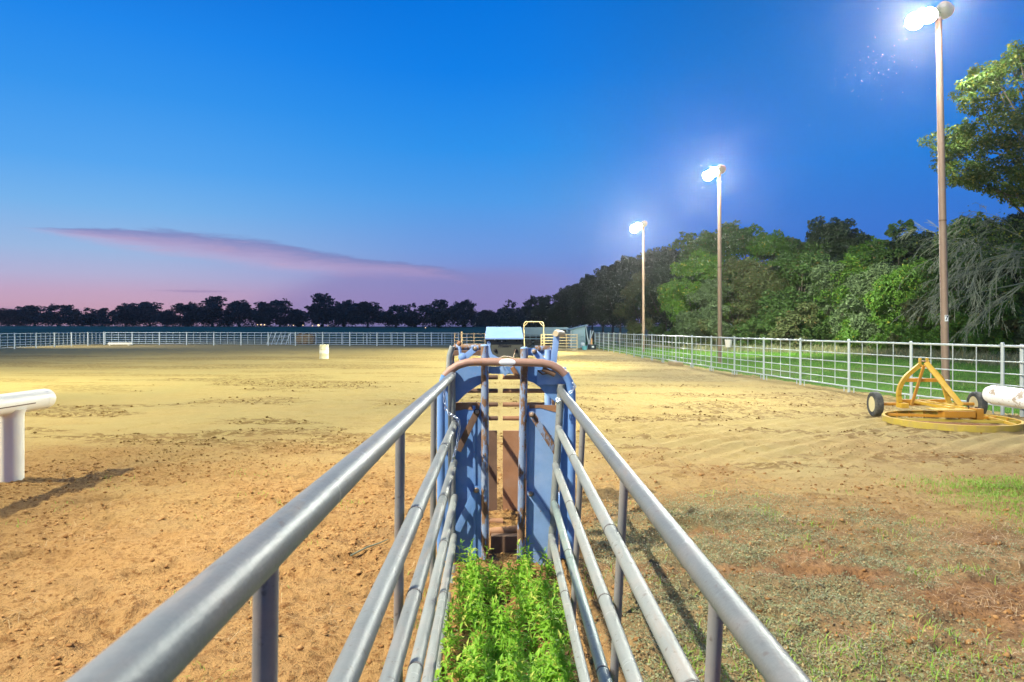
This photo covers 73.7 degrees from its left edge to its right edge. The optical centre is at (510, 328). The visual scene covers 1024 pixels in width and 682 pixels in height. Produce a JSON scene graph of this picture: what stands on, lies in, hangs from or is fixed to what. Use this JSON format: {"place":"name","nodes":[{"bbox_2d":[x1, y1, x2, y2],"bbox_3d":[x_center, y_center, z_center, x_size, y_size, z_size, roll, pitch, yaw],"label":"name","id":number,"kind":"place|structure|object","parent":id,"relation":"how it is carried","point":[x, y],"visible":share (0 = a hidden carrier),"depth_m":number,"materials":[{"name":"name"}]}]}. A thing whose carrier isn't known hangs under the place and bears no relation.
{"place":"outdoors","nodes":[
{"label":"outdoors","id":0,"kind":"place"},
{"bbox_2d":[0,326,812,346],"bbox_3d":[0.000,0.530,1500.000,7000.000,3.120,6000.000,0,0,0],"label":"ground","id":1,"kind":"structure","parent":0,"point":[444,333],"depth_m":152.08,"materials":[{"name":"green plant"}]},
{"bbox_2d":[0,308,36,325],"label":"pasture tree","id":2,"kind":"object","parent":1,"relation":"on","point":[9,315],"visible":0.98,"depth_m":251.17,"materials":[{"name":"green plant"}]},
{"bbox_2d":[11,305,49,325],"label":"pasture tree","id":3,"kind":"object","parent":1,"relation":"on","point":[32,310],"visible":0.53,"depth_m":266.50,"materials":[{"name":"green plant"}]},
{"bbox_2d":[31,304,86,325],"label":"pasture tree","id":4,"kind":"object","parent":1,"relation":"on","point":[69,315],"visible":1,"depth_m":253.18,"materials":[{"name":"green plant"}]},
{"bbox_2d":[100,303,145,325],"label":"pasture tree","id":5,"kind":"object","parent":1,"relation":"on","point":[125,312],"visible":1,"depth_m":246.88,"materials":[{"name":"green plant"}]},
{"bbox_2d":[130,301,165,325],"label":"pasture tree","id":6,"kind":"object","parent":1,"relation":"on","point":[146,307],"visible":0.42,"depth_m":273.12,"materials":[{"name":"green plant"}]},
{"bbox_2d":[157,309,177,326],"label":"pasture tree","id":7,"kind":"object","parent":1,"relation":"on","point":[167,317],"visible":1,"depth_m":247.99,"materials":[{"name":"green plant"}]},
{"bbox_2d":[168,301,204,326],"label":"pasture tree","id":8,"kind":"object","parent":1,"relation":"on","point":[187,319],"visible":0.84,"depth_m":257.24,"materials":[{"name":"green plant"}]},
{"bbox_2d":[177,296,242,326],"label":"pasture tree","id":9,"kind":"object","parent":1,"relation":"on","point":[211,306],"visible":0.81,"depth_m":259.72,"materials":[{"name":"green plant"}]},
{"bbox_2d":[214,300,257,326],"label":"pasture tree","id":10,"kind":"object","parent":1,"relation":"on","point":[235,308],"visible":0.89,"depth_m":258.70,"materials":[{"name":"green plant"}]},
{"bbox_2d":[0,312,490,326],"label":"hedgerow undergrowth","id":11,"kind":"object","parent":1,"relation":"on","point":[107,322],"visible":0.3,"depth_m":269.35,"materials":[{"name":"green plant"}]},
{"bbox_2d":[251,301,277,326],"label":"pasture tree","id":12,"kind":"object","parent":1,"relation":"on","point":[263,312],"visible":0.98,"depth_m":258.84,"materials":[{"name":"green plant"}]},
{"bbox_2d":[267,298,301,326],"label":"pasture tree","id":13,"kind":"object","parent":1,"relation":"on","point":[278,306],"visible":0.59,"depth_m":266.34,"materials":[{"name":"green plant"}]},
{"bbox_2d":[289,293,348,326],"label":"pasture tree","id":14,"kind":"object","parent":1,"relation":"on","point":[326,314],"visible":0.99,"depth_m":261.50,"materials":[{"name":"green plant"}]},
{"bbox_2d":[342,301,390,327],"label":"pasture tree","id":15,"kind":"object","parent":1,"relation":"on","point":[366,312],"visible":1,"depth_m":248.18,"materials":[{"name":"green plant"}]},
{"bbox_2d":[382,304,414,326],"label":"pasture tree","id":16,"kind":"object","parent":1,"relation":"on","point":[398,316],"visible":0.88,"depth_m":253.00,"materials":[{"name":"green plant"}]},
{"bbox_2d":[400,303,430,326],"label":"pasture tree","id":17,"kind":"object","parent":1,"relation":"on","point":[415,321],"visible":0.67,"depth_m":264.07,"materials":[{"name":"green plant"}]},
{"bbox_2d":[420,299,464,327],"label":"pasture tree","id":18,"kind":"object","parent":1,"relation":"on","point":[440,315],"visible":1,"depth_m":245.73,"materials":[{"name":"green plant"}]},
{"bbox_2d":[449,299,478,326],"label":"pasture tree","id":19,"kind":"object","parent":1,"relation":"on","point":[468,313],"visible":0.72,"depth_m":264.66,"materials":[{"name":"green plant"}]},
{"bbox_2d":[473,310,502,327],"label":"pasture tree","id":20,"kind":"object","parent":1,"relation":"on","point":[486,315],"visible":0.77,"depth_m":251.57,"materials":[{"name":"green plant"}]},
{"bbox_2d":[470,295,578,327],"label":"woods","id":21,"kind":"object","parent":1,"relation":"on","point":[519,318],"visible":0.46,"depth_m":191.54,"materials":[{"name":"green plant"}]},
{"bbox_2d":[530,295,559,326],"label":"woodland tree","id":22,"kind":"object","parent":1,"relation":"on","point":[539,310],"visible":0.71,"depth_m":149.39,"materials":[{"name":"green plant"}]},
{"bbox_2d":[547,289,573,327],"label":"woodland tree","id":23,"kind":"object","parent":1,"relation":"on","point":[560,298],"visible":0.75,"depth_m":127.17,"materials":[{"name":"green plant"}]},
{"bbox_2d":[567,282,596,327],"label":"woodland tree","id":24,"kind":"object","parent":1,"relation":"on","point":[576,305],"visible":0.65,"depth_m":110.99,"materials":[{"name":"green plant"}]},
{"bbox_2d":[583,274,616,341],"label":"woodland tree","id":25,"kind":"object","parent":1,"relation":"on","point":[594,284],"visible":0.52,"depth_m":97.07,"materials":[{"name":"green plant"}]},
{"bbox_2d":[593,264,617,341],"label":"woodland tree","id":26,"kind":"object","parent":1,"relation":"on","point":[604,270],"visible":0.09,"depth_m":103.20,"materials":[{"name":"green plant"}]},
{"bbox_2d":[595,255,637,321],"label":"woodland tree","id":27,"kind":"object","parent":1,"relation":"on","point":[619,265],"visible":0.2,"depth_m":93.09,"materials":[{"name":"green plant"}]},
{"bbox_2d":[0,344,1023,681],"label":"arena dirt","id":28,"kind":"structure","parent":0,"point":[186,388],"depth_m":7.68,"materials":[{"name":"soil"}]},
{"bbox_2d":[0,389,55,481],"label":"roping box rail","id":29,"kind":"object","parent":28,"relation":"on","point":[15,407],"visible":0.96,"depth_m":8.34,"materials":[{"name":"white paint"}]},
{"bbox_2d":[0,332,103,348],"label":"pipe fence","id":30,"kind":"object","parent":28,"relation":"on","point":[36,341],"visible":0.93,"depth_m":68.29,"materials":[{"name":"grey metal"}]},
{"bbox_2d":[65,372,457,681],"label":"alley panel","id":31,"kind":"object","parent":28,"relation":"on","point":[171,638],"visible":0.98,"depth_m":1.19,"materials":[{"name":"silver metal"}]},
{"bbox_2d":[104,332,458,345],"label":"pipe fence","id":32,"kind":"object","parent":28,"relation":"on","point":[288,335],"visible":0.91,"depth_m":76.38,"materials":[{"name":"grey metal"}]},
{"bbox_2d":[433,536,577,681],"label":"weeds","id":33,"kind":"object","parent":28,"relation":"on","point":[515,663],"visible":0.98,"depth_m":4.04,"materials":[{"name":"green plant"}]},
{"bbox_2d":[437,327,575,565],"bbox_3d":[-0.056,0.996,6.198,1.139,2.031,1.663,0,0,0],"label":"roping chute","id":34,"kind":"object","parent":28,"relation":"on","point":[528,448],"visible":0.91,"depth_m":5.50,"materials":[{"name":"paint"}]},
{"bbox_2d":[456,403,480,561],"bbox_3d":[-0.354,1.249,5.503,0.250,1.305,0.006,0,0,0],"label":"door","id":35,"kind":"structure","parent":34,"relation":"in","point":[464,469],"depth_m":5.50,"materials":[{"name":"blue paint"}]},
{"bbox_2d":[528,405,557,564],"bbox_3d":[0.254,1.267,5.503,0.258,1.309,0.006,0,0,0],"label":"door","id":36,"kind":"structure","parent":34,"relation":"in","point":[540,454],"depth_m":5.50,"materials":[{"name":"blue paint"}]},
{"bbox_2d":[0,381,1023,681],"bbox_3d":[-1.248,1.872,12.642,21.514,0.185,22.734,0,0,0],"label":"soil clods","id":37,"kind":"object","parent":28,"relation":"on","point":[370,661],"visible":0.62,"depth_m":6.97,"materials":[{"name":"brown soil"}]},
{"bbox_2d":[2,461,1023,680],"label":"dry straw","id":38,"kind":"object","parent":28,"relation":"on","point":[994,602],"visible":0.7,"depth_m":5.29,"materials":[{"name":"beige plant"}]},
{"bbox_2d":[521,327,568,346],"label":"stock trailer","id":39,"kind":"object","parent":28,"relation":"on","point":[532,335],"visible":0.48,"depth_m":70.00,"materials":[{"name":"metal"}]},
{"bbox_2d":[541,334,577,350],"bbox_3d":[4.078,1.165,58.000,3.139,1.430,0.300,0,0,0],"label":"corral panel","id":40,"kind":"object","parent":28,"relation":"on","point":[566,343],"visible":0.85,"depth_m":57.97,"materials":[{"name":"beige metal"}]},
{"bbox_2d":[566,325,588,347],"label":"loafing shed","id":41,"kind":"structure","parent":28,"relation":"on","point":[579,331],"depth_m":66.12,"materials":[{"name":"white paint"}]},
{"bbox_2d":[547,384,811,681],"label":"alley panel","id":42,"kind":"object","parent":28,"relation":"on","point":[768,655],"visible":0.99,"depth_m":2.46,"materials":[{"name":"silver metal"}]},
{"bbox_2d":[575,476,1023,681],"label":"creeping cover","id":43,"kind":"object","parent":28,"relation":"on","point":[799,623],"visible":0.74,"depth_m":4.80,"materials":[{"name":"green plant"}]},
{"bbox_2d":[867,358,1023,433],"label":"arena drag","id":44,"kind":"object","parent":28,"relation":"on","point":[976,408],"visible":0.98,"depth_m":13.87,"materials":[{"name":"yellow metal"}]},
{"bbox_2d":[910,473,1023,521],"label":"green turf","id":45,"kind":"structure","parent":28,"relation":"on","point":[998,484],"depth_m":8.15,"materials":[{"name":"green plant"}]},
{"bbox_2d":[982,385,1023,408],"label":"roping box rail","id":46,"kind":"object","parent":28,"relation":"on","point":[1003,395],"visible":1,"depth_m":8.88,"materials":[{"name":"white paint"}]},
{"bbox_2d":[0,0,1023,326],"label":"sky","id":47,"kind":"structure","parent":0,"point":[488,153],"materials":[{"name":"blue"}]},
{"bbox_2d":[1,464,1023,681],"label":"short grass","id":48,"kind":"structure","parent":0,"point":[978,566],"depth_m":4.18,"materials":[{"name":"green plant"}]},
{"bbox_2d":[585,340,1019,414],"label":"grass verge","id":49,"kind":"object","parent":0,"point":[873,369],"depth_m":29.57,"materials":[{"name":"green plant"}]},
{"bbox_2d":[593,271,638,343],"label":"woodland tree","id":50,"kind":"object","parent":49,"relation":"on","point":[607,300],"visible":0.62,"depth_m":87.66,"materials":[{"name":"green plant"}]},
{"bbox_2d":[612,271,661,340],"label":"woodland tree","id":51,"kind":"object","parent":49,"relation":"on","point":[632,292],"visible":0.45,"depth_m":76.94,"materials":[{"name":"green plant"}]},
{"bbox_2d":[630,221,646,351],"bbox_3d":[10.275,-3.373,54.860,1.378,10.706,0.610,0,0,-32],"label":"light pole","id":52,"kind":"object","parent":49,"relation":"on","point":[637,227],"visible":0.98,"depth_m":54.91,"materials":[{"name":"metal"}]},
{"bbox_2d":[617,247,660,338],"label":"woodland tree","id":53,"kind":"object","parent":49,"relation":"on","point":[634,264],"visible":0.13,"depth_m":85.76,"materials":[{"name":"green plant"}]},
{"bbox_2d":[621,317,661,346],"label":"shrub","id":54,"kind":"object","parent":49,"relation":"on","point":[649,323],"visible":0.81,"depth_m":68.60,"materials":[{"name":"green plant"}]},
{"bbox_2d":[634,264,688,337],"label":"woodland tree","id":55,"kind":"object","parent":49,"relation":"on","point":[661,276],"visible":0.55,"depth_m":69.81,"materials":[{"name":"green plant"}]},
{"bbox_2d":[645,246,684,340],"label":"woodland tree","id":56,"kind":"object","parent":49,"relation":"on","point":[663,257],"visible":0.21,"depth_m":79.06,"materials":[{"name":"green plant"}]},
{"bbox_2d":[673,311,709,348],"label":"shrub","id":57,"kind":"object","parent":49,"relation":"on","point":[687,316],"visible":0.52,"depth_m":60.16,"materials":[{"name":"green plant"}]},
{"bbox_2d":[648,230,740,343],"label":"woodland tree","id":58,"kind":"object","parent":49,"relation":"on","point":[688,247],"visible":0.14,"depth_m":71.74,"materials":[{"name":"green plant"}]},
{"bbox_2d":[656,248,736,345],"bbox_3d":[17.154,-2.747,62.993,7.322,9.463,6.309,0,0,-41],"label":"woodland tree","id":59,"kind":"object","parent":49,"relation":"on","point":[674,293],"visible":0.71,"depth_m":61.76,"materials":[{"name":"green plant"}]},
{"bbox_2d":[674,278,735,341],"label":"woodland tree","id":60,"kind":"object","parent":49,"relation":"on","point":[707,297],"visible":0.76,"depth_m":59.18,"materials":[{"name":"green plant"}]},
{"bbox_2d":[689,319,727,345],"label":"shrub","id":61,"kind":"object","parent":49,"relation":"on","point":[702,325],"visible":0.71,"depth_m":57.42,"materials":[{"name":"green plant"}]},
{"bbox_2d":[703,165,725,363],"bbox_3d":[11.041,-3.487,37.045,1.307,10.936,0.511,0,0,-31],"label":"light pole","id":62,"kind":"object","parent":49,"relation":"on","point":[719,170],"visible":0.96,"depth_m":37.10,"materials":[{"name":"metal"}]},
{"bbox_2d":[678,219,755,329],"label":"woodland tree","id":63,"kind":"object","parent":49,"relation":"on","point":[735,237],"visible":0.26,"depth_m":68.14,"materials":[{"name":"green plant"}]},
{"bbox_2d":[712,256,771,339],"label":"woodland tree","id":64,"kind":"object","parent":49,"relation":"on","point":[747,271],"visible":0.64,"depth_m":60.10,"materials":[{"name":"green plant"}]},
{"bbox_2d":[729,321,757,345],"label":"shrub","id":65,"kind":"object","parent":49,"relation":"on","point":[743,335],"visible":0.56,"depth_m":56.43,"materials":[{"name":"green plant"}]},
{"bbox_2d":[705,223,796,323],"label":"woodland tree","id":66,"kind":"object","parent":49,"relation":"on","point":[762,244],"visible":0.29,"depth_m":68.22,"materials":[{"name":"green plant"}]},
{"bbox_2d":[735,314,767,346],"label":"shrub","id":67,"kind":"object","parent":49,"relation":"on","point":[750,324],"visible":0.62,"depth_m":56.31,"materials":[{"name":"green plant"}]},
{"bbox_2d":[738,264,798,331],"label":"woodland tree","id":68,"kind":"object","parent":49,"relation":"on","point":[770,272],"visible":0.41,"depth_m":58.86,"materials":[{"name":"green plant"}]},
{"bbox_2d":[753,299,789,346],"bbox_3d":[21.677,-0.209,55.768,3.165,4.578,4.597,0,0,42],"label":"shrub","id":69,"kind":"object","parent":49,"relation":"on","point":[768,319],"visible":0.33,"depth_m":55.04,"materials":[{"name":"green plant"}]},
{"bbox_2d":[757,304,808,347],"bbox_3d":[22.091,0.017,54.687,4.670,4.057,3.215,0,0,13],"label":"shrub","id":70,"kind":"object","parent":49,"relation":"on","point":[782,312],"visible":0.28,"depth_m":54.30,"materials":[{"name":"green plant"}]},
{"bbox_2d":[755,249,840,322],"bbox_3d":[24.461,-2.339,56.934,6.791,8.608,6.728,0,0,36],"label":"woodland tree","id":71,"kind":"object","parent":49,"relation":"on","point":[802,264],"visible":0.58,"depth_m":56.08,"materials":[{"name":"green plant"}]},
{"bbox_2d":[767,302,828,349],"bbox_3d":[22.500,-0.087,52.760,4.150,4.051,3.686,0,0,-22],"label":"shrub","id":72,"kind":"object","parent":49,"relation":"on","point":[791,320],"visible":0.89,"depth_m":52.27,"materials":[{"name":"green plant"}]},
{"bbox_2d":[773,237,836,298],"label":"woodland tree","id":73,"kind":"object","parent":49,"relation":"on","point":[810,247],"visible":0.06,"depth_m":66.52,"materials":[{"name":"green plant"}]},
{"bbox_2d":[595,332,1023,416],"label":"pipe fence","id":74,"kind":"object","parent":49,"relation":"on","point":[1002,361],"visible":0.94,"depth_m":20.72,"materials":[{"name":"white metal"}]},
{"bbox_2d":[788,216,862,342],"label":"woodland tree","id":75,"kind":"object","parent":49,"relation":"on","point":[828,231],"visible":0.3,"depth_m":65.61,"materials":[{"name":"green plant"}]},
{"bbox_2d":[790,260,866,347],"bbox_3d":[25.223,-1.755,55.325,6.991,7.509,5.604,0,0,24],"label":"woodland tree","id":76,"kind":"object","parent":49,"relation":"on","point":[815,273],"visible":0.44,"depth_m":54.36,"materials":[{"name":"green plant"}]},
{"bbox_2d":[812,312,845,348],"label":"shrub","id":77,"kind":"object","parent":49,"relation":"on","point":[825,327],"visible":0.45,"depth_m":51.40,"materials":[{"name":"green plant"}]},
{"bbox_2d":[832,318,856,348],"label":"shrub","id":78,"kind":"object","parent":49,"relation":"on","point":[845,323],"visible":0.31,"depth_m":48.29,"materials":[{"name":"green plant"}]},
{"bbox_2d":[813,253,890,324],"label":"woodland tree","id":79,"kind":"object","parent":49,"relation":"on","point":[848,269],"visible":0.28,"depth_m":53.80,"materials":[{"name":"green plant"}]},
{"bbox_2d":[829,231,874,290],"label":"woodland tree","id":80,"kind":"object","parent":49,"relation":"on","point":[861,238],"visible":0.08,"depth_m":65.34,"materials":[{"name":"green plant"}]},
{"bbox_2d":[828,261,902,338],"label":"woodland tree","id":81,"kind":"object","parent":49,"relation":"on","point":[876,272],"visible":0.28,"depth_m":49.94,"materials":[{"name":"green plant"}]},
{"bbox_2d":[849,312,886,349],"bbox_3d":[24.406,0.348,46.492,2.619,3.037,3.328,0,0,25],"label":"shrub","id":82,"kind":"object","parent":49,"relation":"on","point":[861,323],"visible":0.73,"depth_m":45.87,"materials":[{"name":"green plant"}]},
{"bbox_2d":[843,236,898,320],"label":"woodland tree","id":83,"kind":"object","parent":49,"relation":"on","point":[861,251],"visible":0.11,"depth_m":62.06,"materials":[{"name":"green plant"}]},
{"bbox_2d":[842,290,904,349],"bbox_3d":[24.521,-0.281,45.398,4.035,4.679,4.220,0,0,-38],"label":"shrub","id":84,"kind":"object","parent":49,"relation":"on","point":[878,302],"visible":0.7,"depth_m":45.08,"materials":[{"name":"green plant"}]},
{"bbox_2d":[861,219,921,315],"bbox_3d":[33.385,-3.813,60.044,4.623,11.604,4.448,0,0,26],"label":"woodland tree","id":85,"kind":"object","parent":49,"relation":"on","point":[881,251],"visible":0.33,"depth_m":59.68,"materials":[{"name":"green plant"}]},
{"bbox_2d":[875,324,914,349],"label":"shrub","id":86,"kind":"object","parent":49,"relation":"on","point":[893,328],"visible":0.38,"depth_m":43.75,"materials":[{"name":"green plant"}]},
{"bbox_2d":[866,267,928,334],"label":"woodland tree","id":87,"kind":"object","parent":49,"relation":"on","point":[886,284],"visible":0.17,"depth_m":45.99,"materials":[{"name":"green plant"}]},
{"bbox_2d":[881,230,934,347],"bbox_3d":[35.107,-3.396,60.030,6.314,10.766,8.008,0,0,16],"label":"woodland tree","id":88,"kind":"object","parent":49,"relation":"on","point":[908,240],"visible":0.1,"depth_m":59.20,"materials":[{"name":"green plant"}]},
{"bbox_2d":[885,257,953,349],"bbox_3d":[27.233,-1.425,44.989,4.486,6.729,5.206,0,0,33],"label":"woodland tree","id":89,"kind":"object","parent":49,"relation":"on","point":[910,280],"visible":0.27,"depth_m":44.82,"materials":[{"name":"green plant"}]},
{"bbox_2d":[885,297,956,350],"bbox_3d":[24.812,-0.015,41.060,3.994,3.894,3.547,0,0,24],"label":"shrub","id":90,"kind":"object","parent":49,"relation":"on","point":[907,305],"visible":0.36,"depth_m":41.10,"materials":[{"name":"green plant"}]},
{"bbox_2d":[894,232,954,309],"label":"woodland tree","id":91,"kind":"object","parent":49,"relation":"on","point":[929,256],"visible":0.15,"depth_m":57.61,"materials":[{"name":"green plant"}]},
{"bbox_2d":[899,312,955,351],"bbox_3d":[25.423,0.474,40.557,3.540,2.963,3.385,0,0,-14],"label":"shrub","id":92,"kind":"object","parent":49,"relation":"on","point":[912,328],"visible":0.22,"depth_m":40.95,"materials":[{"name":"green plant"}]},
{"bbox_2d":[905,1,954,386],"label":"light pole","id":93,"kind":"object","parent":49,"relation":"on","point":[928,15],"visible":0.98,"depth_m":20.91,"materials":[{"name":"metal"}]},
{"bbox_2d":[911,247,995,330],"bbox_3d":[28.016,-1.545,42.133,5.497,6.968,5.446,0,0,-5],"label":"woodland tree","id":94,"kind":"object","parent":49,"relation":"on","point":[920,292],"visible":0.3,"depth_m":41.82,"materials":[{"name":"green plant"}]},
{"bbox_2d":[891,204,1023,367],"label":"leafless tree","id":95,"kind":"object","parent":49,"relation":"on","point":[1009,255],"visible":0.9,"depth_m":25.04,"materials":[{"name":"grey plant"}]},
{"bbox_2d":[928,312,992,354],"bbox_3d":[25.507,0.508,37.956,3.724,2.887,3.561,0,0,-37],"label":"shrub","id":96,"kind":"object","parent":49,"relation":"on","point":[959,321],"visible":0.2,"depth_m":37.94,"materials":[{"name":"green plant"}]},
{"bbox_2d":[920,211,1007,292],"bbox_3d":[36.331,-3.530,53.567,8.650,11.068,8.731,0,0,21],"label":"woodland tree","id":97,"kind":"object","parent":49,"relation":"on","point":[972,227],"visible":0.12,"depth_m":53.27,"materials":[{"name":"green plant"}]},
{"bbox_2d":[917,39,1023,216],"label":"shade tree","id":98,"kind":"object","parent":49,"relation":"on","point":[977,174],"visible":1,"depth_m":24.44,"materials":[{"name":"green plant"}]},
{"bbox_2d":[948,217,1023,290],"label":"woodland tree","id":99,"kind":"object","parent":49,"relation":"on","point":[982,230],"visible":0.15,"depth_m":49.68,"materials":[{"name":"green plant"}]},
{"bbox_2d":[959,261,1023,334],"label":"woodland tree","id":100,"kind":"object","parent":49,"relation":"on","point":[989,276],"visible":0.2,"depth_m":39.45,"materials":[{"name":"green plant"}]},
{"bbox_2d":[960,300,1023,356],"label":"shrub","id":101,"kind":"object","parent":49,"relation":"on","point":[997,336],"visible":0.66,"depth_m":35.02,"materials":[{"name":"green plant"}]},
{"bbox_2d":[972,239,1023,330],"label":"woodland tree","id":102,"kind":"object","parent":49,"relation":"on","point":[1008,280],"visible":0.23,"depth_m":38.13,"materials":[{"name":"green plant"}]},
{"bbox_2d":[976,213,1023,284],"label":"woodland tree","id":103,"kind":"object","parent":49,"relation":"on","point":[1016,216],"visible":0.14,"depth_m":48.12,"materials":[{"name":"green plant"}]},
{"bbox_2d":[977,307,1023,353],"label":"shrub","id":104,"kind":"object","parent":49,"relation":"on","point":[1013,323],"visible":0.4,"depth_m":34.89,"materials":[{"name":"green plant"}]},
{"bbox_2d":[1010,307,1023,355],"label":"shrub","id":105,"kind":"object","parent":49,"relation":"on","point":[1020,335],"visible":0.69,"depth_m":34.41,"materials":[{"name":"green plant"}]},
{"bbox_2d":[623,341,1019,367],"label":"tall grass","id":106,"kind":"structure","parent":0,"point":[918,352],"depth_m":42.37,"materials":[{"name":"green plant"}]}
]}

